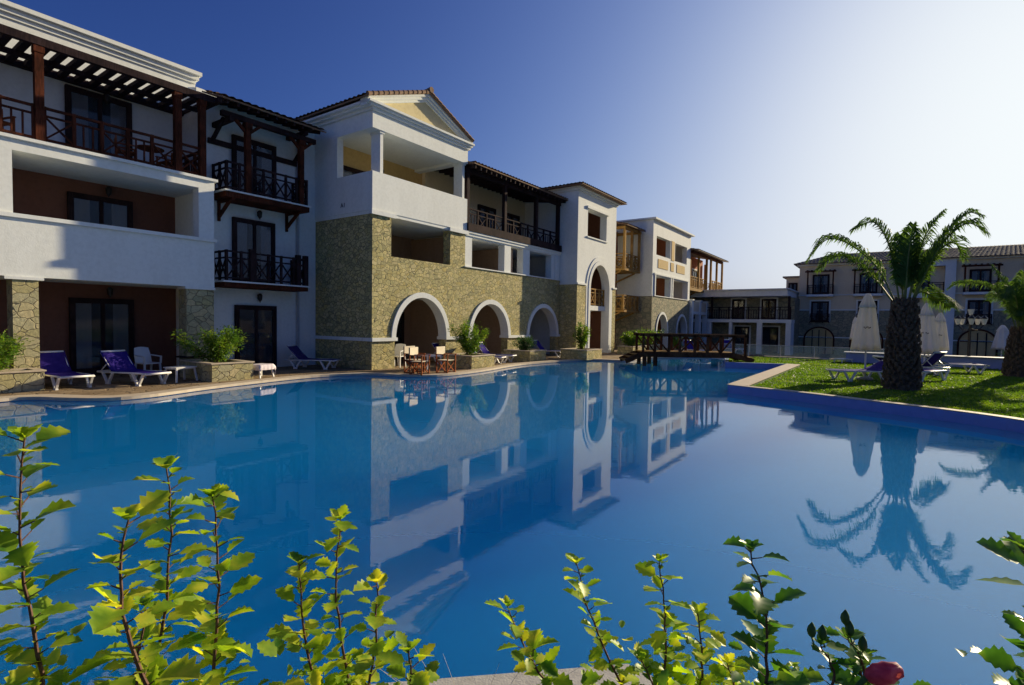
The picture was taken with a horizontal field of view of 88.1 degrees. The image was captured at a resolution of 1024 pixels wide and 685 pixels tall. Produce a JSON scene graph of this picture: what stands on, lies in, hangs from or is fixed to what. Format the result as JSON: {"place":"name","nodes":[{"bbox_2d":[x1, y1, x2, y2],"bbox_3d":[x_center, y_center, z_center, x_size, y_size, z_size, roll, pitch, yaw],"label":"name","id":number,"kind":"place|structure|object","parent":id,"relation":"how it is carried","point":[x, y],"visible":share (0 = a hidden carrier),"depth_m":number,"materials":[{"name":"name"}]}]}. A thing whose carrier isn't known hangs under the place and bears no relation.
{"place":"outdoors","nodes":[
{"label":"outdoors","id":0,"kind":"place"},
{"bbox_2d":[4,358,652,401],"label":"pool side","id":1,"kind":"structure","parent":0,"point":[295,379],"depth_m":16.22,"materials":[{"name":"blue tile"}]},
{"bbox_2d":[0,344,730,395],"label":"terrace","id":2,"kind":"structure","parent":0,"point":[121,384],"depth_m":15.31,"materials":[{"name":"beige stone"}]},
{"bbox_2d":[0,368,46,392],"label":"stone planter","id":3,"kind":"object","parent":2,"relation":"on","point":[21,379],"visible":1,"depth_m":12.67,"materials":[{"name":"stone"}]},
{"bbox_2d":[0,329,33,370],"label":"shrub","id":4,"kind":"object","parent":3,"relation":"on","point":[12,348],"visible":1,"depth_m":12.55,"materials":[{"name":"green plant"}]},
{"bbox_2d":[40,350,94,389],"bbox_3d":[-11.578,0.693,13.624,1.923,0.891,0.750,2,3,31],"label":"sun lounger","id":5,"kind":"object","parent":2,"relation":"on","point":[55,364],"visible":0.87,"depth_m":13.85,"materials":[{"name":"blue fabric"}]},
{"bbox_2d":[0,0,221,377],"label":"hotel wing","id":6,"kind":"structure","parent":2,"relation":"on","point":[103,247],"depth_m":15.63,"materials":[{"name":"white paint"}]},
{"bbox_2d":[2,109,15,134],"bbox_3d":[-12.989,-5.559,13.373,0.530,0.881,0.500,2,2,18],"label":"wooden chair","id":7,"kind":"object","parent":6,"relation":"on","point":[5,123],"visible":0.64,"depth_m":13.51,"materials":[{"name":"red wood"}]},
{"bbox_2d":[64,84,132,160],"bbox_3d":[-12.628,-6.414,16.237,0.120,2.340,1.670,2,3,35],"label":"door","id":8,"kind":"structure","parent":6,"relation":"in","point":[78,101],"depth_m":16.15,"materials":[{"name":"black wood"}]},
{"bbox_2d":[67,191,132,227],"bbox_3d":[-12.643,-3.260,16.319,0.120,2.430,1.640,2,3,35],"label":"door","id":9,"kind":"structure","parent":6,"relation":"in","point":[81,207],"depth_m":16.24,"materials":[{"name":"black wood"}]},
{"bbox_2d":[68,297,134,373],"bbox_3d":[-12.690,-0.193,16.437,0.120,2.330,1.640,2,3,35],"label":"door","id":10,"kind":"structure","parent":6,"relation":"in","point":[96,325],"depth_m":16.34,"materials":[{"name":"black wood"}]},
{"bbox_2d":[114,135,136,161],"bbox_3d":[-11.454,-5.626,15.712,0.530,0.881,0.500,-1,3,-39],"label":"wooden chair","id":11,"kind":"object","parent":6,"relation":"on","point":[117,152],"visible":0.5,"depth_m":15.64,"materials":[{"name":"red wood"}]},
{"bbox_2d":[137,144,163,164],"bbox_3d":[-11.024,-5.556,16.150,0.720,0.720,0.720,1,2,0],"label":"round table","id":12,"kind":"object","parent":6,"relation":"on","point":[147,148],"visible":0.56,"depth_m":16.11,"materials":[{"name":"red wood"}]},
{"bbox_2d":[155,153,172,169],"bbox_3d":[-10.878,-5.658,16.785,0.500,0.881,0.530,2,2,25],"label":"wooden chair","id":13,"kind":"object","parent":6,"relation":"on","point":[165,162],"visible":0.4,"depth_m":16.66,"materials":[{"name":"red wood"}]},
{"bbox_2d":[97,350,171,385],"bbox_3d":[-10.325,0.679,14.473,1.923,0.891,0.750,2,2,19],"label":"sun lounger","id":14,"kind":"object","parent":2,"relation":"on","point":[118,361],"visible":1,"depth_m":14.53,"materials":[{"name":"blue fabric"}]},
{"bbox_2d":[134,347,161,377],"bbox_3d":[-11.114,0.596,16.128,0.622,0.914,0.540,2,2,24],"label":"plastic chair","id":15,"kind":"object","parent":2,"relation":"on","point":[142,355],"visible":0.92,"depth_m":16.19,"materials":[{"name":"plastic"}]},
{"bbox_2d":[163,365,197,382],"bbox_3d":[-9.517,0.902,15.203,0.560,0.425,0.680,2,2,21],"label":"side table","id":16,"kind":"object","parent":2,"relation":"on","point":[177,368],"visible":0.92,"depth_m":15.09,"materials":[{"name":"white plastic"}]},
{"bbox_2d":[178,358,254,381],"bbox_3d":[-8.992,0.815,16.116,2.060,0.535,1.260,2,3,35],"label":"stone planter","id":17,"kind":"object","parent":2,"relation":"on","point":[229,370],"visible":0.85,"depth_m":15.55,"materials":[{"name":"stone"}]},
{"bbox_2d":[170,325,247,362],"bbox_3d":[-9.073,-0.019,16.076,2.070,1.376,1.690,1,2,6],"label":"shrub","id":18,"kind":"object","parent":17,"relation":"on","point":[220,345],"visible":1,"depth_m":15.79,"materials":[{"name":"green plant"}]},
{"bbox_2d":[182,90,325,366],"bbox_3d":[-9.028,-3.749,19.341,2.507,9.405,4.430,2,3,35],"label":"balcony bay","id":19,"kind":"object","parent":2,"relation":"on","point":[261,165],"visible":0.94,"depth_m":19.12,"materials":[{"name":"white paint"}]},
{"bbox_2d":[232,217,275,283],"bbox_3d":[-9.308,-3.263,19.136,0.120,2.280,1.550,2,3,35],"label":"door","id":20,"kind":"structure","parent":19,"relation":"in","point":[259,236],"depth_m":19.08,"materials":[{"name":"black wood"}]},
{"bbox_2d":[231,134,276,198],"bbox_3d":[-9.249,-6.166,19.045,0.120,2.130,1.600,2,3,35],"label":"door","id":21,"kind":"structure","parent":19,"relation":"in","point":[237,156],"depth_m":19.05,"materials":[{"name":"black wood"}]},
{"bbox_2d":[234,305,276,365],"bbox_3d":[-9.320,-0.217,19.303,0.120,2.260,1.530,2,3,35],"label":"door","id":22,"kind":"structure","parent":19,"relation":"in","point":[259,323],"depth_m":19.30,"materials":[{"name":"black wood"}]},
{"bbox_2d":[259,369,273,377],"bbox_3d":[-7.844,0.886,16.532,0.520,0.406,0.600,2,2,18],"label":"stool","id":23,"kind":"object","parent":2,"relation":"on","point":[261,373],"visible":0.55,"depth_m":16.69,"materials":[{"name":"white plastic"}]},
{"bbox_2d":[253,363,275,375],"bbox_3d":[-7.843,0.839,16.530,0.590,0.342,0.670,2,2,18],"label":"towel","id":24,"kind":"object","parent":23,"relation":"on","point":[260,367],"visible":0.84,"depth_m":16.34,"materials":[{"name":"white fabric"}]},
{"bbox_2d":[284,345,341,369],"bbox_3d":[-7.407,0.536,19.759,1.923,0.859,0.750,1,2,6],"label":"sun lounger","id":25,"kind":"object","parent":2,"relation":"on","point":[298,353],"visible":1,"depth_m":19.69,"materials":[{"name":"blue fabric"}]},
{"bbox_2d":[0,357,685,401],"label":"pool coping","id":26,"kind":"object","parent":2,"relation":"on","point":[63,397],"visible":0.8,"depth_m":14.65,"materials":[{"name":"beige stone"}]},
{"bbox_2d":[409,347,430,375],"bbox_3d":[-3.138,0.633,18.019,0.535,0.930,0.605,2,2,18],"label":"director chair","id":27,"kind":"object","parent":26,"relation":"on","point":[413,351],"visible":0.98,"depth_m":17.97,"materials":[{"name":"red wood"}]},
{"bbox_2d":[395,344,405,367],"bbox_3d":[-4.532,0.510,20.973,0.540,0.914,0.622,1,2,14],"label":"plastic chair","id":28,"kind":"object","parent":2,"relation":"on","point":[399,350],"visible":0.52,"depth_m":21.17,"materials":[{"name":"white plastic"}]},
{"bbox_2d":[403,346,425,372],"bbox_3d":[-3.457,0.599,18.788,0.535,0.930,0.605,2,3,30],"label":"director chair","id":29,"kind":"object","parent":2,"relation":"on","point":[405,349],"visible":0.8,"depth_m":18.69,"materials":[{"name":"beige fabric"}]},
{"bbox_2d":[415,354,441,369],"bbox_3d":[-3.195,0.741,20.162,0.740,0.554,0.840,2,3,35],"label":"side table","id":30,"kind":"object","parent":2,"relation":"on","point":[431,355],"visible":0.55,"depth_m":19.93,"materials":[{"name":"white plastic"}]},
{"bbox_2d":[431,343,442,363],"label":"sun lounger","id":31,"kind":"object","parent":2,"relation":"on","point":[435,345],"visible":0.13,"depth_m":22.79,"materials":[{"name":"fabric"}]},
{"bbox_2d":[435,346,455,372],"bbox_3d":[-2.337,0.616,18.788,0.535,0.930,0.605,2,2,24],"label":"director chair","id":32,"kind":"object","parent":2,"relation":"on","point":[440,350],"visible":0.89,"depth_m":18.79,"materials":[{"name":"beige fabric"}]},
{"bbox_2d":[443,353,495,368],"bbox_3d":[-1.745,0.730,21.434,1.560,0.515,1.510,2,3,35],"label":"stone planter","id":33,"kind":"object","parent":2,"relation":"on","point":[473,361],"visible":0.79,"depth_m":20.85,"materials":[{"name":"stone"}]},
{"bbox_2d":[448,318,488,354],"bbox_3d":[-1.647,-0.234,21.176,1.550,1.642,1.689,2,3,31],"label":"shrub","id":34,"kind":"object","parent":33,"relation":"on","point":[465,339],"visible":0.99,"depth_m":21.19,"materials":[{"name":"green plant"}]},
{"bbox_2d":[469,348,505,363],"bbox_3d":[-1.256,0.485,23.094,1.923,0.891,0.750,2,2,24],"label":"sun lounger","id":35,"kind":"object","parent":2,"relation":"on","point":[502,357],"visible":0.27,"depth_m":22.99,"materials":[{"name":"white plastic"}]},
{"bbox_2d":[477,342,516,362],"bbox_3d":[-0.792,0.444,24.357,1.923,0.891,0.750,2,2,24],"label":"sun lounger","id":36,"kind":"object","parent":2,"relation":"on","point":[484,349],"visible":0.64,"depth_m":24.41,"materials":[{"name":"blue fabric"}]},
{"bbox_2d":[503,349,546,361],"bbox_3d":[0.631,0.603,25.661,1.560,0.515,1.460,2,3,35],"label":"stone planter","id":37,"kind":"object","parent":2,"relation":"on","point":[531,355],"visible":0.8,"depth_m":25.07,"materials":[{"name":"stone"}]},
{"bbox_2d":[510,334,536,350],"bbox_3d":[0.543,-0.016,25.617,1.411,0.950,1.040,1,2,-3],"label":"shrub","id":38,"kind":"object","parent":37,"relation":"on","point":[525,346],"visible":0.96,"depth_m":25.51,"materials":[{"name":"green plant"}]},
{"bbox_2d":[534,340,560,357],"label":"sun lounger","id":39,"kind":"object","parent":2,"relation":"on","point":[539,345],"visible":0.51,"depth_m":28.72,"materials":[{"name":"blue fabric"}]},
{"bbox_2d":[560,348,601,359],"bbox_3d":[3.591,0.580,27.426,1.560,0.515,1.760,2,3,35],"label":"stone planter","id":40,"kind":"object","parent":2,"relation":"on","point":[581,354],"visible":0.94,"depth_m":26.82,"materials":[{"name":"stone"}]},
{"bbox_2d":[572,322,590,349],"bbox_3d":[3.663,-0.338,27.378,0.965,1.529,1.102,2,2,26],"label":"shrub","id":41,"kind":"object","parent":40,"relation":"on","point":[582,338],"visible":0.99,"depth_m":27.28,"materials":[{"name":"green plant"}]},
{"bbox_2d":[614,221,645,347],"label":"terracotta wing","id":42,"kind":"structure","parent":2,"relation":"on","point":[624,262],"depth_m":37.84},
{"bbox_2d":[617,344,663,353],"bbox_3d":[8.398,0.403,34.313,1.060,0.485,5.360,2,3,35],"label":"stone planter","id":43,"kind":"object","parent":2,"relation":"on","point":[623,349],"visible":0.52,"depth_m":32.32,"materials":[{"name":"stone"}]},
{"bbox_2d":[620,330,646,345],"bbox_3d":[7.444,-0.266,32.949,1.806,1.099,1.524,1,2,-4],"label":"shrub","id":44,"kind":"object","parent":43,"relation":"on","point":[628,339],"visible":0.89,"depth_m":32.60,"materials":[{"name":"green plant"}]},
{"bbox_2d":[640,328,659,344],"bbox_3d":[8.823,-0.393,34.722,1.309,1.289,2.033,0,3,-31],"label":"shrub","id":45,"kind":"object","parent":43,"relation":"on","point":[652,337],"visible":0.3,"depth_m":34.38,"materials":[{"name":"green plant"}]},
{"bbox_2d":[615,217,694,347],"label":"white villa","id":46,"kind":"object","parent":2,"relation":"on","point":[659,285],"visible":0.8,"depth_m":40.53,"materials":[{"name":"paint"}]},
{"bbox_2d":[673,332,683,348],"bbox_3d":[12.233,-0.142,39.744,1.244,1.292,1.891,1,2,-2],"label":"shrub","id":47,"kind":"object","parent":2,"relation":"on","point":[675,341],"visible":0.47,"depth_m":39.36,"materials":[{"name":"green plant"}]},
{"bbox_2d":[681,340,704,350],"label":"sun lounger","id":48,"kind":"object","parent":2,"relation":"on","point":[689,346],"visible":0.45,"depth_m":32.92,"materials":[{"name":"blue fabric"}]},
{"bbox_2d":[689,248,728,343],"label":"wooden gallery wing","id":49,"kind":"structure","parent":2,"relation":"on","point":[698,308],"depth_m":50.20,"materials":[{"name":"brown wood"}]},
{"bbox_2d":[691,268,696,287],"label":"door","id":50,"kind":"structure","parent":49,"relation":"in","point":[694,271],"depth_m":52.72,"materials":[{"name":"white wood"}]},
{"bbox_2d":[724,339,743,353],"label":"sun lounger","id":51,"kind":"object","parent":2,"relation":"on","point":[726,341],"visible":0.56,"depth_m":35.38,"materials":[{"name":"blue fabric"}]},
{"bbox_2d":[293,87,567,369],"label":"arcade building","id":52,"kind":"structure","parent":0,"point":[422,241],"depth_m":21.78,"materials":[{"name":"stone"}]},
{"bbox_2d":[343,165,364,176],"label":"door","id":53,"kind":"structure","parent":52,"relation":"in","point":[347,171],"depth_m":21.76,"materials":[{"name":"black wood"}]},
{"bbox_2d":[395,312,403,359],"bbox_3d":[-5.456,-0.315,24.425,0.120,2.220,1.200,2,3,35],"label":"door","id":54,"kind":"structure","parent":52,"relation":"in","point":[400,328],"depth_m":24.78,"materials":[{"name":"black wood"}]},
{"bbox_2d":[477,204,495,228],"bbox_3d":[-1.362,-6.256,28.656,0.120,2.150,1.500,2,3,35],"label":"door","id":55,"kind":"structure","parent":52,"relation":"in","point":[480,207],"depth_m":28.57,"materials":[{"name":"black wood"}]},
{"bbox_2d":[507,213,519,234],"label":"door","id":56,"kind":"structure","parent":52,"relation":"in","point":[509,216],"depth_m":30.66,"materials":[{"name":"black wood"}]},
{"bbox_2d":[0,358,1023,684],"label":"water","id":57,"kind":"structure","parent":0,"point":[464,496],"depth_m":5.36,"materials":[{"name":"blue liquid"}]},
{"bbox_2d":[7,0,1023,289],"label":"sky","id":58,"kind":"structure","parent":0,"point":[757,130],"materials":[{"name":"blue"}]},
{"bbox_2d":[514,181,626,354],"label":"entrance tower","id":59,"kind":"structure","parent":0,"point":[588,214],"depth_m":30.99,"materials":[{"name":"white paint"}]},
{"bbox_2d":[736,352,845,358],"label":"terrace","id":60,"kind":"structure","parent":0,"point":[810,355],"depth_m":46.62,"materials":[{"name":"beige stone"}]},
{"bbox_2d":[689,288,799,354],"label":"gallery building","id":61,"kind":"structure","parent":60,"relation":"on","point":[762,319],"depth_m":49.25,"materials":[{"name":"white paint"}]},
{"bbox_2d":[730,298,746,318],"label":"door","id":62,"kind":"structure","parent":61,"relation":"in","point":[735,302],"depth_m":50.66,"materials":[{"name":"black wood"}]},
{"bbox_2d":[733,325,750,351],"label":"door","id":63,"kind":"structure","parent":61,"relation":"in","point":[739,329],"depth_m":50.54,"materials":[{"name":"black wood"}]},
{"bbox_2d":[759,297,777,319],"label":"door","id":64,"kind":"structure","parent":61,"relation":"in","point":[770,301],"depth_m":49.11,"materials":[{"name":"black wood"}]},
{"bbox_2d":[762,325,779,353],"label":"door","id":65,"kind":"structure","parent":61,"relation":"in","point":[770,334],"depth_m":49.11,"materials":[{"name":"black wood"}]},
{"bbox_2d":[849,317,856,351],"bbox_3d":[19.411,0.119,30.010,0.532,3.120,0.532,1,2,0],"label":"parasol","id":66,"kind":"object","parent":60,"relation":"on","point":[853,327],"visible":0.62,"depth_m":29.90,"materials":[{"name":"white fabric"}]},
{"bbox_2d":[991,325,1008,356],"bbox_3d":[25.905,0.465,28.039,0.887,2.780,0.891,1,2,0],"label":"parasol","id":67,"kind":"object","parent":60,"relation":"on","point":[1000,338],"visible":0.72,"depth_m":27.84,"materials":[{"name":"white fabric"}]},
{"bbox_2d":[724,358,1023,432],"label":"pool edge","id":68,"kind":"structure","parent":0,"point":[1012,425],"depth_m":11.94,"materials":[{"name":"blue tile"}]},
{"bbox_2d":[727,356,1023,420],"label":"lawn kerb","id":69,"kind":"structure","parent":68,"relation":"on","point":[750,380],"depth_m":14.22,"materials":[{"name":"beige stone"}]},
{"bbox_2d":[725,356,1023,417],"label":"lawn","id":70,"kind":"structure","parent":0,"point":[770,378],"depth_m":15.61,"materials":[{"name":"plant"}]},
{"bbox_2d":[619,333,754,364],"bbox_3d":[8.256,0.819,25.296,6.026,2.465,1.420,1,2,0],"label":"footbridge","id":71,"kind":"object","parent":70,"relation":"on","point":[647,354],"visible":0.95,"depth_m":24.58,"materials":[{"name":"brown wood"}]},
{"bbox_2d":[718,343,850,356],"bbox_3d":[15.207,0.513,28.263,8.100,0.660,0.055,2,3,35],"label":"glass fence","id":72,"kind":"object","parent":70,"relation":"on","point":[784,345],"visible":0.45,"depth_m":28.66,"materials":[{"name":"blue"}]},
{"bbox_2d":[825,360,884,381],"bbox_3d":[11.154,0.896,16.892,1.999,0.647,0.750,1,2,-6],"label":"sun lounger","id":73,"kind":"object","parent":70,"relation":"on","point":[875,367],"visible":0.75,"depth_m":16.91,"materials":[{"name":"white plastic"}]},
{"bbox_2d":[850,293,880,379],"bbox_3d":[11.509,-0.187,17.194,0.856,2.800,0.834,2,3,28],"label":"parasol","id":74,"kind":"object","parent":70,"relation":"on","point":[866,336],"visible":1,"depth_m":16.98,"materials":[{"name":"white fabric"}]},
{"bbox_2d":[805,208,990,390],"bbox_3d":[10.976,-1.158,15.452,4.136,4.957,3.093,2,3,36],"label":"palm tree","id":75,"kind":"object","parent":70,"relation":"on","point":[903,368],"visible":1,"depth_m":14.38,"materials":[{"name":"green plant"}]},
{"bbox_2d":[844,351,1003,369],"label":"raised pool","id":76,"kind":"structure","parent":70,"relation":"on","point":[992,362],"depth_m":23.35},
{"bbox_2d":[918,303,937,373],"bbox_3d":[15.600,-0.158,20.006,0.800,2.650,0.773,0,2,-23],"label":"parasol","id":77,"kind":"object","parent":70,"relation":"on","point":[928,338],"visible":0.7,"depth_m":19.77,"materials":[{"name":"white fabric"}]},
{"bbox_2d":[922,352,949,375],"bbox_3d":[14.810,0.731,19.457,0.750,0.891,1.923,0,2,-20],"label":"sun lounger","id":78,"kind":"object","parent":70,"relation":"on","point":[932,360],"visible":0.42,"depth_m":18.82,"materials":[{"name":"blue fabric"}]},
{"bbox_2d":[922,368,949,381],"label":"sun lounger","id":79,"kind":"object","parent":70,"relation":"on","point":[926,370],"visible":0.36,"depth_m":17.19,"materials":[{"name":"white plastic"}]},
{"bbox_2d":[935,313,948,349],"bbox_3d":[19.348,-0.141,24.012,0.757,2.420,0.739,0,2,-22],"label":"parasol","id":80,"kind":"object","parent":70,"relation":"on","point":[943,341],"visible":0.62,"depth_m":23.78,"materials":[{"name":"white fabric"}]},
{"bbox_2d":[921,355,989,373],"bbox_3d":[17.239,0.845,20.640,1.999,0.647,0.750,1,2,12],"label":"sun lounger","id":81,"kind":"object","parent":70,"relation":"on","point":[939,364],"visible":0.65,"depth_m":20.42,"materials":[{"name":"white plastic"}]},
{"bbox_2d":[954,309,988,355],"bbox_3d":[20.307,-0.185,23.541,1.165,2.574,1.126,1,2,0],"label":"lantern post","id":82,"kind":"object","parent":70,"relation":"on","point":[977,319],"visible":0.89,"depth_m":23.47,"materials":[{"name":"metal"}]},
{"bbox_2d":[946,264,1023,377],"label":"palm tree","id":83,"kind":"object","parent":70,"relation":"on","point":[1009,296],"visible":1,"depth_m":19.12,"materials":[{"name":"green plant"}]},
{"bbox_2d":[783,244,1023,356],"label":"long hotel building","id":84,"kind":"structure","parent":0,"point":[833,293],"depth_m":46.67,"materials":[{"name":"beige paint"}]},
{"bbox_2d":[788,283,797,290],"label":"window","id":85,"kind":"structure","parent":84,"relation":"in","point":[793,286],"depth_m":52.38,"materials":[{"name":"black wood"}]},
{"bbox_2d":[803,327,834,353],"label":"arch door","id":86,"kind":"structure","parent":84,"relation":"in","point":[820,344],"depth_m":49.72,"materials":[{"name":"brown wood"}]},
{"bbox_2d":[809,300,830,321],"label":"door","id":87,"kind":"structure","parent":84,"relation":"in","point":[814,304],"depth_m":49.59,"materials":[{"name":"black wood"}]},
{"bbox_2d":[812,274,829,293],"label":"door","id":88,"kind":"structure","parent":84,"relation":"in","point":[820,280],"depth_m":49.50,"materials":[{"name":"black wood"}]},
{"bbox_2d":[849,332,882,352],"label":"arch door","id":89,"kind":"structure","parent":84,"relation":"in","point":[881,337],"depth_m":47.23,"materials":[{"name":"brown wood"}]},
{"bbox_2d":[856,299,878,321],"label":"door","id":90,"kind":"structure","parent":84,"relation":"in","point":[858,301],"depth_m":47.15,"materials":[{"name":"white wood"}]},
{"bbox_2d":[859,273,877,293],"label":"door","id":91,"kind":"structure","parent":84,"relation":"in","point":[869,281],"depth_m":47.52,"materials":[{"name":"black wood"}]},
{"bbox_2d":[915,271,929,290],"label":"door","id":92,"kind":"structure","parent":84,"relation":"in","point":[924,285],"depth_m":45.41,"materials":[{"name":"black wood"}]},
{"bbox_2d":[956,329,997,356],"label":"arch door","id":93,"kind":"structure","parent":84,"relation":"in","point":[978,348],"depth_m":43.22,"materials":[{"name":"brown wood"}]},
{"bbox_2d":[964,298,993,323],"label":"door","id":94,"kind":"structure","parent":84,"relation":"in","point":[970,303],"depth_m":43.09,"materials":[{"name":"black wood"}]},
{"bbox_2d":[969,269,991,291],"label":"door","id":95,"kind":"structure","parent":84,"relation":"in","point":[975,274],"depth_m":43.03,"materials":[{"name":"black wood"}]},
{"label":"planting bed","id":96,"kind":"structure","parent":0,"visible":0},
{"bbox_2d":[0,424,110,684],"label":"hibiscus shrub","id":97,"kind":"object","parent":96,"relation":"on","point":[43,608],"visible":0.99,"depth_m":0.87,"materials":[{"name":"green plant"}]},
{"bbox_2d":[55,453,285,684],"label":"hibiscus shrub","id":98,"kind":"object","parent":96,"relation":"on","point":[150,663],"visible":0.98,"depth_m":0.85,"materials":[{"name":"green plant"}]},
{"bbox_2d":[166,483,304,684],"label":"hibiscus shrub","id":99,"kind":"object","parent":96,"relation":"on","point":[218,494],"visible":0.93,"depth_m":0.98,"materials":[{"name":"green plant"}]},
{"bbox_2d":[240,504,439,684],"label":"hibiscus shrub","id":100,"kind":"object","parent":96,"relation":"on","point":[318,642],"visible":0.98,"depth_m":1.13,"materials":[{"name":"green plant"}]},
{"bbox_2d":[377,631,439,684],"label":"hibiscus shrub","id":101,"kind":"object","parent":96,"relation":"on","point":[395,660],"visible":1,"depth_m":0.94,"materials":[{"name":"green plant"}]},
{"bbox_2d":[380,649,587,684],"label":"grass tuft","id":102,"kind":"object","parent":96,"relation":"on","point":[451,676],"visible":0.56,"depth_m":1.68,"materials":[{"name":"plant"}]},
{"bbox_2d":[484,553,639,684],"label":"hibiscus shrub","id":103,"kind":"object","parent":96,"relation":"on","point":[532,639],"visible":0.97,"depth_m":1.33,"materials":[{"name":"green plant"}]},
{"bbox_2d":[535,553,799,684],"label":"hibiscus shrub","id":104,"kind":"object","parent":96,"relation":"on","point":[724,667],"visible":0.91,"depth_m":1.24,"materials":[{"name":"green plant"}]},
{"bbox_2d":[655,535,819,684],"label":"hibiscus shrub","id":105,"kind":"object","parent":96,"relation":"on","point":[756,605],"visible":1,"depth_m":1.03,"materials":[{"name":"green plant"}]},
{"bbox_2d":[800,609,930,684],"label":"hibiscus shrub","id":106,"kind":"object","parent":96,"relation":"on","point":[860,655],"visible":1,"depth_m":1.07,"materials":[{"name":"green plant"}]},
{"bbox_2d":[956,531,1023,684],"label":"hibiscus shrub","id":107,"kind":"object","parent":96,"relation":"on","point":[1010,547],"visible":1,"depth_m":0.93,"materials":[{"name":"green plant"}]},
{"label":"pool floor","id":108,"kind":"structure","parent":0,"visible":0},
{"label":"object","id":109,"kind":"structure","parent":108,"relation":"on","visible":0},
{"bbox_2d":[371,664,652,684],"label":"bed coping","id":110,"kind":"object","parent":109,"relation":"on","point":[575,677],"visible":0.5,"depth_m":2.67,"materials":[{"name":"beige stone"}]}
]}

